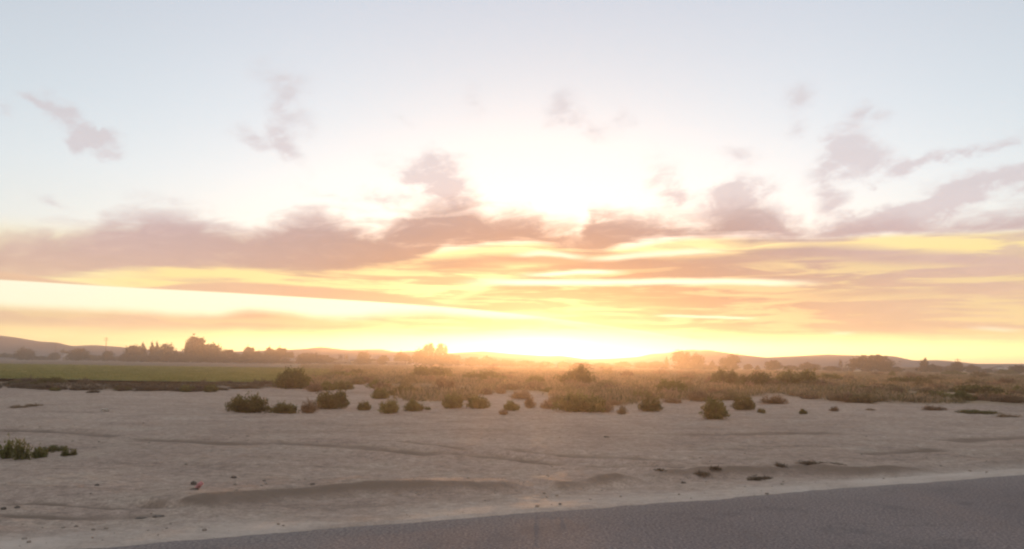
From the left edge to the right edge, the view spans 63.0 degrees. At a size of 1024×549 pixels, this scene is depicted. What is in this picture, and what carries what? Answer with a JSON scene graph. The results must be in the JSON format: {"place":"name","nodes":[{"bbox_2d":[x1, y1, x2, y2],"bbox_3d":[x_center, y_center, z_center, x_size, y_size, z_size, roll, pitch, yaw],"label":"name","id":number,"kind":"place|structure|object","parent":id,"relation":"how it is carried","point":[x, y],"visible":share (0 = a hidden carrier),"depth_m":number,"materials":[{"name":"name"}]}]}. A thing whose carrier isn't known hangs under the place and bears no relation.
{"place":"outdoors","nodes":[
{"label":"outdoors","id":0,"kind":"place"},
{"bbox_2d":[0,363,329,381],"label":"field","id":1,"kind":"structure","parent":0,"point":[125,376],"depth_m":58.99,"materials":[{"name":"plant"}]},
{"bbox_2d":[0,360,1023,548],"bbox_3d":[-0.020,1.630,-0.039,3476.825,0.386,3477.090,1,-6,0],"label":"ground","id":2,"kind":"structure","parent":0,"point":[349,461],"depth_m":15.45,"materials":[{"name":"beige sand"}]},
{"bbox_2d":[0,432,15,458],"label":"weed","id":3,"kind":"object","parent":2,"relation":"on","point":[7,450],"visible":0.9,"depth_m":14.25,"materials":[{"name":"green plant"}]},
{"bbox_2d":[11,438,32,459],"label":"weed","id":4,"kind":"object","parent":2,"relation":"on","point":[20,452],"visible":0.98,"depth_m":13.88,"materials":[{"name":"green plant"}]},
{"bbox_2d":[11,346,38,359],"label":"tree","id":5,"kind":"object","parent":2,"relation":"on","point":[24,353],"visible":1,"depth_m":387.85,"materials":[{"name":"grey plant"}]},
{"bbox_2d":[32,442,48,458],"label":"weed","id":6,"kind":"object","parent":2,"relation":"on","point":[42,453],"visible":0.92,"depth_m":14.19,"materials":[{"name":"green plant"}]},
{"bbox_2d":[36,376,67,382],"bbox_3d":[-26.616,6.086,48.307,1.900,0.460,1.216,3,-6,-20],"label":"brush","id":7,"kind":"object","parent":2,"relation":"on","point":[55,380],"visible":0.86,"depth_m":48.25,"materials":[{"name":"brown plant"}]},
{"bbox_2d":[36,444,72,452],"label":"weed","id":8,"kind":"object","parent":2,"relation":"on","point":[54,448],"visible":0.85,"depth_m":15.50,"materials":[{"name":"green plant"}]},
{"bbox_2d":[66,348,91,360],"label":"tree","id":9,"kind":"object","parent":2,"relation":"on","point":[78,354],"visible":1,"depth_m":374.33,"materials":[{"name":"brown plant"}]},
{"bbox_2d":[101,351,114,360],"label":"tree","id":10,"kind":"object","parent":2,"relation":"on","point":[107,357],"visible":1,"depth_m":375.08,"materials":[{"name":"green plant"}]},
{"bbox_2d":[116,354,135,361],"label":"tree","id":11,"kind":"object","parent":2,"relation":"on","point":[125,358],"visible":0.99,"depth_m":350.78,"materials":[{"name":"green plant"}]},
{"bbox_2d":[119,344,150,361],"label":"tree","id":12,"kind":"object","parent":2,"relation":"on","point":[136,350],"visible":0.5,"depth_m":361.21,"materials":[{"name":"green plant"}]},
{"bbox_2d":[133,354,159,361],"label":"tree","id":13,"kind":"object","parent":2,"relation":"on","point":[146,358],"visible":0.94,"depth_m":350.61,"materials":[{"name":"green plant"}]},
{"bbox_2d":[156,342,176,361],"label":"tree","id":14,"kind":"object","parent":2,"relation":"on","point":[166,349],"visible":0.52,"depth_m":354.90,"materials":[{"name":"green plant"}]},
{"bbox_2d":[157,354,182,361],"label":"tree","id":15,"kind":"object","parent":2,"relation":"on","point":[168,358],"visible":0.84,"depth_m":345.04,"materials":[{"name":"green plant"}]},
{"bbox_2d":[52,380,314,389],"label":"bank weeds","id":16,"kind":"object","parent":2,"relation":"on","point":[164,384],"visible":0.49,"depth_m":46.38,"materials":[{"name":"brown plant"}]},
{"bbox_2d":[178,353,206,362],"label":"tree","id":17,"kind":"object","parent":2,"relation":"on","point":[191,358],"visible":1,"depth_m":336.93,"materials":[{"name":"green plant"}]},
{"bbox_2d":[179,333,223,359],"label":"tree","id":18,"kind":"object","parent":2,"relation":"on","point":[194,345],"visible":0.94,"depth_m":341.05,"materials":[{"name":"brown plant"}]},
{"bbox_2d":[202,383,218,391],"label":"shrub","id":19,"kind":"object","parent":2,"relation":"on","point":[213,388],"visible":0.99,"depth_m":42.46,"materials":[{"name":"brown plant"}]},
{"bbox_2d":[206,355,232,362],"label":"tree","id":20,"kind":"object","parent":2,"relation":"on","point":[220,359],"visible":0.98,"depth_m":342.48,"materials":[{"name":"brown plant"}]},
{"bbox_2d":[214,349,241,362],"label":"tree","id":21,"kind":"object","parent":2,"relation":"on","point":[230,353],"visible":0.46,"depth_m":361.30,"materials":[{"name":"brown plant"}]},
{"bbox_2d":[233,357,256,362],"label":"tree","id":22,"kind":"object","parent":2,"relation":"on","point":[245,360],"visible":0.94,"depth_m":344.93,"materials":[{"name":"brown plant"}]},
{"bbox_2d":[224,391,270,412],"bbox_3d":[-8.773,4.215,27.598,1.756,0.767,1.037,-2,-7,25],"label":"bush","id":23,"kind":"object","parent":2,"relation":"on","point":[255,404],"visible":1,"depth_m":27.37,"materials":[{"name":"green plant"}]},
{"bbox_2d":[241,345,263,358],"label":"tree","id":24,"kind":"object","parent":2,"relation":"on","point":[249,352],"visible":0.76,"depth_m":359.02,"materials":[{"name":"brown plant"}]},
{"bbox_2d":[252,356,278,363],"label":"tree","id":25,"kind":"object","parent":2,"relation":"on","point":[266,359],"visible":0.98,"depth_m":345.00,"materials":[{"name":"brown plant"}]},
{"bbox_2d":[263,345,279,357],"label":"tree","id":26,"kind":"object","parent":2,"relation":"on","point":[270,352],"visible":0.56,"depth_m":355.12,"materials":[{"name":"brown plant"}]},
{"bbox_2d":[269,400,299,413],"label":"bush","id":27,"kind":"object","parent":2,"relation":"on","point":[282,408],"visible":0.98,"depth_m":27.08,"materials":[{"name":"green plant"}]},
{"bbox_2d":[275,347,296,357],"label":"tree","id":28,"kind":"object","parent":2,"relation":"on","point":[282,352],"visible":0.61,"depth_m":358.87,"materials":[{"name":"brown plant"}]},
{"bbox_2d":[271,365,312,388],"bbox_3d":[-12.784,6.048,49.117,2.507,1.430,3.260,3,-6,-20],"label":"shrub","id":29,"kind":"object","parent":2,"relation":"on","point":[285,379],"visible":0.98,"depth_m":48.46,"materials":[{"name":"green plant"}]},
{"bbox_2d":[294,352,325,363],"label":"tree","id":30,"kind":"object","parent":2,"relation":"on","point":[310,358],"visible":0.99,"depth_m":347.24,"materials":[{"name":"brown plant"}]},
{"bbox_2d":[300,397,320,412],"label":"bush","id":31,"kind":"object","parent":2,"relation":"on","point":[309,408],"visible":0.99,"depth_m":27.27,"materials":[{"name":"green plant"}]},
{"bbox_2d":[306,380,324,391],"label":"shrub","id":32,"kind":"object","parent":2,"relation":"on","point":[315,388],"visible":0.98,"depth_m":44.27,"materials":[{"name":"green plant"}]},
{"bbox_2d":[321,381,338,389],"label":"scrub bush","id":33,"kind":"object","parent":2,"relation":"on","point":[328,385],"visible":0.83,"depth_m":45.97,"materials":[{"name":"brown plant"}]},
{"bbox_2d":[312,387,349,408],"bbox_3d":[-6.434,4.431,29.907,1.426,0.829,1.233,4,-7,-26],"label":"bush","id":34,"kind":"object","parent":2,"relation":"on","point":[326,399],"visible":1,"depth_m":29.69,"materials":[{"name":"green plant"}]},
{"bbox_2d":[334,379,353,389],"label":"shrub","id":35,"kind":"object","parent":2,"relation":"on","point":[341,385],"visible":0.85,"depth_m":47.45,"materials":[{"name":"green plant"}]},
{"bbox_2d":[349,376,365,384],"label":"scrub bush","id":36,"kind":"object","parent":2,"relation":"on","point":[355,380],"visible":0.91,"depth_m":57.93,"materials":[{"name":"brown plant"}]},
{"bbox_2d":[354,350,371,364],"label":"tree","id":37,"kind":"object","parent":2,"relation":"on","point":[363,359],"visible":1,"depth_m":341.64,"materials":[{"name":"brown plant"}]},
{"bbox_2d":[356,400,370,409],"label":"bush","id":38,"kind":"object","parent":2,"relation":"on","point":[364,405],"visible":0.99,"depth_m":29.19,"materials":[{"name":"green plant"}]},
{"bbox_2d":[370,387,391,398],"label":"shrub","id":39,"kind":"object","parent":2,"relation":"on","point":[381,393],"visible":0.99,"depth_m":37.16,"materials":[{"name":"brown plant"}]},
{"bbox_2d":[377,398,399,413],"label":"bush","id":40,"kind":"object","parent":2,"relation":"on","point":[390,406],"visible":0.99,"depth_m":27.49,"materials":[{"name":"brown plant"}]},
{"bbox_2d":[386,361,408,364],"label":"house","id":41,"kind":"structure","parent":2,"relation":"on","point":[397,362],"depth_m":331.66,"materials":[{"name":"beige"}]},
{"bbox_2d":[393,350,411,363],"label":"tree","id":42,"kind":"object","parent":2,"relation":"on","point":[400,356],"visible":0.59,"depth_m":341.44,"materials":[{"name":"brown plant"}]},
{"bbox_2d":[387,384,419,395],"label":"shrub","id":43,"kind":"object","parent":2,"relation":"on","point":[393,391],"visible":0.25,"depth_m":39.90,"materials":[{"name":"brown plant"}]},
{"bbox_2d":[401,398,424,411],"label":"bush","id":44,"kind":"object","parent":2,"relation":"on","point":[412,406],"visible":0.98,"depth_m":29.15,"materials":[{"name":"brown plant"}]},
{"bbox_2d":[407,341,456,365],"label":"tree","id":45,"kind":"object","parent":2,"relation":"on","point":[424,356],"visible":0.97,"depth_m":314.99,"materials":[{"name":"orange plant"}]},
{"bbox_2d":[409,364,457,376],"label":"shrub","id":46,"kind":"object","parent":2,"relation":"on","point":[425,370],"visible":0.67,"depth_m":82.22,"materials":[{"name":"brown plant"}]},
{"bbox_2d":[434,377,461,389],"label":"shrub","id":47,"kind":"object","parent":2,"relation":"on","point":[442,384],"visible":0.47,"depth_m":42.74,"materials":[{"name":"orange plant"}]},
{"bbox_2d":[439,353,463,365],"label":"tree","id":48,"kind":"object","parent":2,"relation":"on","point":[458,361],"visible":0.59,"depth_m":318.81,"materials":[{"name":"orange plant"}]},
{"bbox_2d":[441,392,464,408],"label":"bush","id":49,"kind":"object","parent":2,"relation":"on","point":[453,401],"visible":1,"depth_m":30.60,"materials":[{"name":"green plant"}]},
{"bbox_2d":[462,357,483,365],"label":"tree","id":50,"kind":"object","parent":2,"relation":"on","point":[473,361],"visible":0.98,"depth_m":307.53,"materials":[{"name":"orange plant"}]},
{"bbox_2d":[466,395,490,408],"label":"bush","id":51,"kind":"object","parent":2,"relation":"on","point":[479,402],"visible":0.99,"depth_m":30.67,"materials":[{"name":"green plant"}]},
{"bbox_2d":[459,369,508,379],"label":"shrub","id":52,"kind":"object","parent":2,"relation":"on","point":[492,374],"visible":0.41,"depth_m":72.08,"materials":[{"name":"brown plant"}]},
{"bbox_2d":[481,355,497,365],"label":"tree","id":53,"kind":"object","parent":2,"relation":"on","point":[489,361],"visible":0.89,"depth_m":314.44,"materials":[{"name":"orange plant"}]},
{"bbox_2d":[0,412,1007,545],"bbox_3d":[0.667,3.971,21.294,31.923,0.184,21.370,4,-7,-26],"label":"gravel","id":54,"kind":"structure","parent":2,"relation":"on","point":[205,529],"depth_m":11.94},
{"bbox_2d":[497,359,516,366],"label":"tree","id":55,"kind":"object","parent":2,"relation":"on","point":[507,363],"visible":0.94,"depth_m":320.94,"materials":[{"name":"orange plant"}]},
{"bbox_2d":[503,399,519,410],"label":"bush","id":56,"kind":"object","parent":2,"relation":"on","point":[509,405],"visible":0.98,"depth_m":29.47,"materials":[{"name":"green plant"}]},
{"bbox_2d":[499,382,524,389],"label":"scrub bush","id":57,"kind":"object","parent":2,"relation":"on","point":[514,386],"visible":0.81,"depth_m":48.45,"materials":[{"name":"orange plant"}]},
{"bbox_2d":[509,389,531,398],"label":"shrub","id":58,"kind":"object","parent":2,"relation":"on","point":[521,394],"visible":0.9,"depth_m":38.27,"materials":[{"name":"orange plant"}]},
{"bbox_2d":[516,360,539,366],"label":"tree","id":59,"kind":"object","parent":2,"relation":"on","point":[525,363],"visible":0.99,"depth_m":321.01,"materials":[{"name":"orange plant"}]},
{"bbox_2d":[524,391,536,407],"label":"bush","id":60,"kind":"object","parent":2,"relation":"on","point":[529,402],"visible":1,"depth_m":31.45,"materials":[{"name":"orange plant"}]},
{"bbox_2d":[525,374,544,383],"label":"shrub","id":61,"kind":"object","parent":2,"relation":"on","point":[534,378],"visible":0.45,"depth_m":60.35,"materials":[{"name":"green plant"}]},
{"bbox_2d":[540,398,555,408],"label":"bush","id":62,"kind":"object","parent":2,"relation":"on","point":[545,404],"visible":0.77,"depth_m":31.32,"materials":[{"name":"orange plant"}]},
{"bbox_2d":[559,364,596,383],"bbox_3d":[4.789,7.251,59.979,2.965,1.766,2.280,6,-8,-41],"label":"shrub","id":63,"kind":"object","parent":2,"relation":"on","point":[580,374],"visible":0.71,"depth_m":59.62,"materials":[{"name":"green plant"}]},
{"bbox_2d":[548,389,609,411],"bbox_3d":[2.372,4.444,29.453,2.176,0.874,1.392,1,-6,-4],"label":"bush","id":64,"kind":"object","parent":2,"relation":"on","point":[577,402],"visible":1,"depth_m":29.12,"materials":[{"name":"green plant"}]},
{"bbox_2d":[567,362,594,369],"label":"tree","id":65,"kind":"object","parent":2,"relation":"on","point":[586,366],"visible":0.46,"depth_m":200.55,"materials":[{"name":"orange plant"}]},
{"bbox_2d":[613,361,633,367],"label":"tree","id":66,"kind":"object","parent":2,"relation":"on","point":[620,364],"visible":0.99,"depth_m":321.00,"materials":[{"name":"orange plant"}]},
{"bbox_2d":[632,362,655,367],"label":"tree","id":67,"kind":"object","parent":2,"relation":"on","point":[643,365],"visible":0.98,"depth_m":320.72,"materials":[{"name":"orange plant"}]},
{"bbox_2d":[637,396,662,411],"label":"bush","id":68,"kind":"object","parent":2,"relation":"on","point":[646,405],"visible":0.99,"depth_m":30.05,"materials":[{"name":"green plant"}]},
{"bbox_2d":[301,364,1023,404],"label":"dry scrub","id":69,"kind":"object","parent":2,"relation":"on","point":[763,391],"visible":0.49,"depth_m":60.82,"materials":[{"name":"brown plant"}]},
{"bbox_2d":[654,378,686,392],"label":"shrub","id":70,"kind":"object","parent":2,"relation":"on","point":[668,385],"visible":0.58,"depth_m":43.81,"materials":[{"name":"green plant"}]},
{"bbox_2d":[670,349,705,366],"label":"tree","id":71,"kind":"object","parent":2,"relation":"on","point":[678,357],"visible":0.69,"depth_m":287.42,"materials":[{"name":"orange plant"}]},
{"bbox_2d":[669,362,712,369],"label":"tree","id":72,"kind":"object","parent":2,"relation":"on","point":[691,366],"visible":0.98,"depth_m":266.81,"materials":[{"name":"orange plant"}]},
{"bbox_2d":[682,388,712,400],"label":"scrub bush","id":73,"kind":"object","parent":2,"relation":"on","point":[699,396],"visible":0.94,"depth_m":39.10,"materials":[{"name":"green plant"}]},
{"bbox_2d":[698,396,729,418],"bbox_3d":[6.501,4.283,26.844,1.050,0.810,1.128,4,-7,-27],"label":"bush","id":74,"kind":"object","parent":2,"relation":"on","point":[714,409],"visible":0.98,"depth_m":26.61,"materials":[{"name":"green plant"}]},
{"bbox_2d":[710,366,739,384],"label":"shrub","id":75,"kind":"object","parent":2,"relation":"on","point":[730,377],"visible":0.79,"depth_m":66.17,"materials":[{"name":"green plant"}]},
{"bbox_2d":[718,353,741,369],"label":"tree","id":76,"kind":"object","parent":2,"relation":"on","point":[731,361],"visible":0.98,"depth_m":267.64,"materials":[{"name":"brown plant"}]},
{"bbox_2d":[730,394,755,409],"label":"bush","id":77,"kind":"object","parent":2,"relation":"on","point":[747,403],"visible":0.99,"depth_m":31.79,"materials":[{"name":"green plant"}]},
{"bbox_2d":[735,370,776,384],"bbox_3d":[18.307,7.886,63.060,2.993,1.444,4.676,-2,-7,27],"label":"shrub","id":78,"kind":"object","parent":2,"relation":"on","point":[760,378],"visible":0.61,"depth_m":62.36,"materials":[{"name":"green plant"}]},
{"bbox_2d":[756,393,788,403],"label":"bush","id":79,"kind":"object","parent":2,"relation":"on","point":[775,400],"visible":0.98,"depth_m":37.04,"materials":[{"name":"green plant"}]},
{"bbox_2d":[763,360,783,369],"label":"tree","id":80,"kind":"object","parent":2,"relation":"on","point":[773,365],"visible":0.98,"depth_m":280.96,"materials":[{"name":"brown plant"}]},
{"bbox_2d":[774,367,818,383],"bbox_3d":[22.083,7.973,64.816,4.086,1.711,3.531,0,-6,7],"label":"shrub","id":81,"kind":"object","parent":2,"relation":"on","point":[791,377],"visible":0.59,"depth_m":64.08,"materials":[{"name":"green plant"}]},
{"bbox_2d":[793,388,822,396],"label":"scrub bush","id":82,"kind":"object","parent":2,"relation":"on","point":[801,393],"visible":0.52,"depth_m":44.11,"materials":[{"name":"brown plant"}]},
{"bbox_2d":[797,361,820,370],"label":"tree","id":83,"kind":"object","parent":2,"relation":"on","point":[805,366],"visible":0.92,"depth_m":287.40,"materials":[{"name":"brown plant"}]},
{"bbox_2d":[816,372,844,379],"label":"shrub","id":84,"kind":"object","parent":2,"relation":"on","point":[831,376],"visible":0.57,"depth_m":95.33,"materials":[{"name":"brown plant"}]},
{"bbox_2d":[826,388,847,400],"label":"scrub bush","id":85,"kind":"object","parent":2,"relation":"on","point":[837,397],"visible":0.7,"depth_m":39.70,"materials":[{"name":"brown plant"}]},
{"bbox_2d":[848,392,881,402],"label":"scrub bush","id":86,"kind":"object","parent":2,"relation":"on","point":[861,398],"visible":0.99,"depth_m":37.92,"materials":[{"name":"green plant"}]},
{"bbox_2d":[845,354,900,371],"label":"tree","id":87,"kind":"object","parent":2,"relation":"on","point":[869,364],"visible":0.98,"depth_m":273.80,"materials":[{"name":"brown plant"}]},
{"bbox_2d":[886,375,929,382],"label":"shrub","id":88,"kind":"object","parent":2,"relation":"on","point":[906,378],"visible":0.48,"depth_m":80.27,"materials":[{"name":"brown plant"}]},
{"bbox_2d":[904,391,933,401],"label":"scrub bush","id":89,"kind":"object","parent":2,"relation":"on","point":[916,397],"visible":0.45,"depth_m":39.37,"materials":[{"name":"brown plant"}]},
{"bbox_2d":[916,357,930,371],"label":"tree","id":90,"kind":"object","parent":2,"relation":"on","point":[924,367],"visible":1,"depth_m":288.29,"materials":[{"name":"brown plant"}]},
{"bbox_2d":[921,405,947,410],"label":"tuft","id":91,"kind":"object","parent":2,"relation":"on","point":[933,408],"visible":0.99,"depth_m":32.41,"materials":[{"name":"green plant"}]},
{"bbox_2d":[928,364,944,371],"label":"tree","id":92,"kind":"object","parent":2,"relation":"on","point":[935,368],"visible":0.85,"depth_m":294.27,"materials":[{"name":"brown plant"}]},
{"bbox_2d":[950,361,965,371],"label":"tree","id":93,"kind":"object","parent":2,"relation":"on","point":[958,366],"visible":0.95,"depth_m":287.90,"materials":[{"name":"brown plant"}]},
{"bbox_2d":[948,390,977,400],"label":"scrub bush","id":94,"kind":"object","parent":2,"relation":"on","point":[964,395],"visible":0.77,"depth_m":41.89,"materials":[{"name":"green plant"}]},
{"bbox_2d":[964,364,981,372],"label":"tree","id":95,"kind":"object","parent":2,"relation":"on","point":[970,368],"visible":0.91,"depth_m":294.48,"materials":[{"name":"brown plant"}]},
{"bbox_2d":[947,383,1003,393],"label":"shrub","id":96,"kind":"object","parent":2,"relation":"on","point":[972,389],"visible":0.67,"depth_m":51.29,"materials":[{"name":"green plant"}]},
{"bbox_2d":[954,409,1002,414],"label":"tuft","id":97,"kind":"object","parent":2,"relation":"on","point":[975,411],"visible":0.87,"depth_m":30.66,"materials":[{"name":"brown plant"}]},
{"bbox_2d":[984,393,1022,401],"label":"shrub","id":98,"kind":"object","parent":2,"relation":"on","point":[996,395],"visible":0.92,"depth_m":40.45,"materials":[{"name":"green plant"}]},
{"bbox_2d":[993,368,1017,373],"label":"scrub bush","id":99,"kind":"object","parent":2,"relation":"on","point":[1002,371],"visible":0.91,"depth_m":236.75,"materials":[{"name":"brown plant"}]},
{"bbox_2d":[994,377,1019,383],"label":"scrub bush","id":100,"kind":"object","parent":2,"relation":"on","point":[1011,380],"visible":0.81,"depth_m":81.90,"materials":[{"name":"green plant"}]},
{"bbox_2d":[1001,392,1023,402],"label":"scrub bush","id":101,"kind":"object","parent":2,"relation":"on","point":[1021,399],"visible":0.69,"depth_m":40.37,"materials":[{"name":"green plant"}]},
{"bbox_2d":[1007,365,1023,373],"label":"tree","id":102,"kind":"object","parent":2,"relation":"on","point":[1019,369],"visible":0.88,"depth_m":267.37,"materials":[{"name":"brown plant"}]},
{"bbox_2d":[0,336,1023,369],"bbox_3d":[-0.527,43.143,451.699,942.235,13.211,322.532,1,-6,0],"label":"hills","id":103,"kind":"structure","parent":0,"point":[8,344],"depth_m":474.50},
{"bbox_2d":[0,0,1023,363],"label":"sky","id":104,"kind":"structure","parent":0,"point":[583,179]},
{"bbox_2d":[88,475,1023,548],"bbox_3d":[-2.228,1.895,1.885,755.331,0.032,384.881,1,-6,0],"label":"road","id":105,"kind":"structure","parent":0,"point":[984,513],"depth_m":8.79,"materials":[{"name":"grey asphalt"}]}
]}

